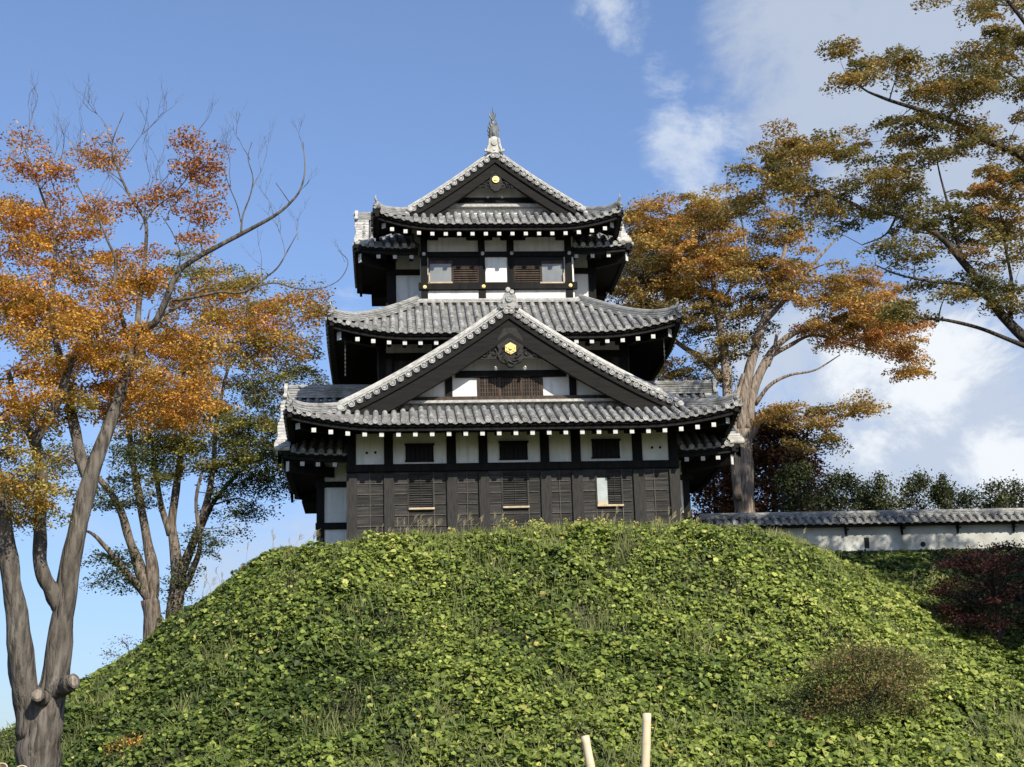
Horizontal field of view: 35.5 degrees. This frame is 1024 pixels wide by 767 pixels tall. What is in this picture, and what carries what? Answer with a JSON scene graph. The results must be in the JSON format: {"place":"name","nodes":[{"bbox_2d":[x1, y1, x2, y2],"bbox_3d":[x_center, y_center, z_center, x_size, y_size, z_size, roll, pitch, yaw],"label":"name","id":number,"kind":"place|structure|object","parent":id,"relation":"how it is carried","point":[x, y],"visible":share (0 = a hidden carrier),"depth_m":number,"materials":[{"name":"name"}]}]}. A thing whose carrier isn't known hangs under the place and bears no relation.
{"place":"outdoors","nodes":[
{"label":"outdoors","id":0,"kind":"place"},
{"bbox_2d":[0,70,347,766],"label":"zelkova tree","id":1,"kind":"object","parent":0,"point":[39,709],"visible":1,"depth_m":29.94,"materials":[{"name":"orange plant"}]},
{"bbox_2d":[21,243,336,640],"bbox_3d":[-12.883,3.531,62.408,12.339,19.584,8.127,-1,-14,-4],"label":"zelkova tree","id":2,"kind":"object","parent":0,"point":[144,581],"visible":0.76,"depth_m":61.89,"materials":[{"name":"green plant"}]},
{"bbox_2d":[0,0,1023,730],"label":"sky","id":3,"kind":"structure","parent":0,"point":[599,101],"materials":[{"name":"blue"}]},
{"bbox_2d":[0,518,1023,766],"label":"ground cover","id":4,"kind":"object","parent":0,"point":[746,742],"visible":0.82,"depth_m":43.93,"materials":[{"name":"green plant"}]},
{"bbox_2d":[90,634,141,666],"bbox_3d":[-13.225,9.193,54.529,2.345,1.353,1.719,-1,-14,-4],"label":"dry shrub","id":5,"kind":"object","parent":4,"relation":"on","point":[110,652],"visible":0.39,"depth_m":54.50,"materials":[{"name":"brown plant"}]},
{"bbox_2d":[104,731,149,760],"bbox_3d":[-9.650,9.253,40.671,1.547,0.949,1.199,-1,-14,-4],"label":"orange shrub","id":6,"kind":"object","parent":4,"relation":"on","point":[126,742],"visible":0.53,"depth_m":40.59,"materials":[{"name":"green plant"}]},
{"bbox_2d":[274,108,744,545],"bbox_3d":[-0.551,-1.379,61.463,16.219,18.833,15.110,-1,-14,-4],"label":"castle turret","id":7,"kind":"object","parent":4,"relation":"on","point":[498,355],"visible":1,"depth_m":55.59,"materials":[{"name":"ceramic"}]},
{"bbox_2d":[0,518,1023,766],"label":"grass","id":8,"kind":"structure","parent":4,"relation":"on","point":[586,622],"depth_m":44.88,"materials":[{"name":"green plant"}]},
{"bbox_2d":[349,516,698,546],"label":"weeds","id":9,"kind":"object","parent":4,"relation":"on","point":[544,526],"visible":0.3,"depth_m":51.22,"materials":[{"name":"green plant"}]},
{"bbox_2d":[179,505,943,608],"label":"dry grass","id":10,"kind":"structure","parent":4,"relation":"on","point":[497,522],"depth_m":51.97,"materials":[{"name":"plant"}]},
{"bbox_2d":[773,633,950,733],"bbox_3d":[9.021,7.737,40.557,3.967,2.810,4.306,-15,-19,41],"label":"shrub","id":11,"kind":"object","parent":4,"relation":"on","point":[878,659],"visible":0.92,"depth_m":40.08,"materials":[{"name":"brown plant"}]},
{"bbox_2d":[767,536,1023,734],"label":"ground cover","id":12,"kind":"object","parent":4,"relation":"on","point":[861,553],"visible":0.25,"depth_m":54.97,"materials":[{"name":"green plant"}]},
{"bbox_2d":[720,0,1023,347],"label":"zelkova tree","id":13,"kind":"object","parent":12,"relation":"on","point":[1000,230],"visible":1,"depth_m":52.28,"materials":[{"name":"green plant"}]},
{"bbox_2d":[933,600,969,619],"bbox_3d":[14.686,7.720,53.442,1.359,0.996,1.328,-12,-18,36],"label":"red shrub","id":14,"kind":"object","parent":12,"relation":"on","point":[946,612],"visible":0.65,"depth_m":53.39,"materials":[{"name":"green plant"}]},
{"bbox_2d":[914,538,1023,648],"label":"maple shrub","id":15,"kind":"object","parent":12,"relation":"on","point":[999,597],"visible":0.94,"depth_m":51.75,"materials":[{"name":"red plant"}]},
{"bbox_2d":[581,735,594,766],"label":"bamboo stake","id":16,"kind":"object","parent":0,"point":[587,751],"visible":1,"depth_m":12.53,"materials":[{"name":"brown wood"}]},
{"bbox_2d":[641,713,650,766],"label":"bamboo stake","id":17,"kind":"object","parent":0,"point":[646,740],"visible":1,"depth_m":12.58,"materials":[{"name":"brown wood"}]},
{"bbox_2d":[690,465,758,521],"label":"autumn tree","id":18,"kind":"object","parent":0,"point":[706,492],"visible":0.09,"depth_m":75.25,"materials":[{"name":"brown plant"}]},
{"bbox_2d":[702,402,840,512],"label":"autumn tree","id":19,"kind":"object","parent":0,"point":[771,456],"visible":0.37,"depth_m":73.78,"materials":[{"name":"brown plant"}]},
{"bbox_2d":[605,146,938,512],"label":"zelkova tree","id":20,"kind":"object","parent":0,"point":[669,271],"visible":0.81,"depth_m":68.32,"materials":[{"name":"orange plant"}]},
{"bbox_2d":[770,457,831,511],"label":"evergreen shrub","id":21,"kind":"object","parent":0,"point":[796,475],"visible":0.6,"depth_m":65.67,"materials":[{"name":"green plant"}]},
{"bbox_2d":[809,462,871,510],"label":"evergreen shrub","id":22,"kind":"object","parent":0,"point":[834,481],"visible":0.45,"depth_m":66.46,"materials":[{"name":"green plant"}]},
{"bbox_2d":[698,508,1023,555],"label":"plaster wall","id":23,"kind":"structure","parent":0,"point":[895,530],"depth_m":59.79,"materials":[{"name":"white paint"}]},
{"bbox_2d":[845,473,884,510],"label":"evergreen shrub","id":24,"kind":"object","parent":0,"point":[864,483],"visible":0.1,"depth_m":67.47,"materials":[{"name":"green plant"}]},
{"bbox_2d":[871,470,888,509],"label":"young conifer","id":25,"kind":"object","parent":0,"point":[879,489],"visible":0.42,"depth_m":65.52,"materials":[{"name":"green plant"}]},
{"bbox_2d":[854,470,908,510],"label":"evergreen shrub","id":26,"kind":"object","parent":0,"point":[893,504],"visible":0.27,"depth_m":65.79,"materials":[{"name":"green plant"}]},
{"bbox_2d":[893,466,937,509],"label":"evergreen shrub","id":27,"kind":"object","parent":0,"point":[919,483],"visible":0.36,"depth_m":66.87,"materials":[{"name":"green plant"}]},
{"bbox_2d":[922,474,968,508],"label":"evergreen shrub","id":28,"kind":"object","parent":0,"point":[938,500],"visible":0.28,"depth_m":67.77,"materials":[{"name":"green plant"}]},
{"bbox_2d":[934,470,958,508],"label":"young conifer","id":29,"kind":"object","parent":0,"point":[943,479],"visible":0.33,"depth_m":65.70,"materials":[{"name":"green plant"}]},
{"bbox_2d":[946,482,987,508],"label":"evergreen shrub","id":30,"kind":"object","parent":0,"point":[960,501],"visible":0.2,"depth_m":66.07,"materials":[{"name":"green plant"}]},
{"bbox_2d":[969,476,1016,508],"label":"evergreen shrub","id":31,"kind":"object","parent":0,"point":[987,488],"visible":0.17,"depth_m":66.91,"materials":[{"name":"green plant"}]},
{"bbox_2d":[988,477,1008,507],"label":"young conifer","id":32,"kind":"object","parent":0,"point":[999,500],"visible":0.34,"depth_m":65.86,"materials":[{"name":"green plant"}]},
{"bbox_2d":[992,470,1023,507],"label":"evergreen shrub","id":33,"kind":"object","parent":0,"point":[1017,492],"visible":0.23,"depth_m":67.87,"materials":[{"name":"green plant"}]}
]}

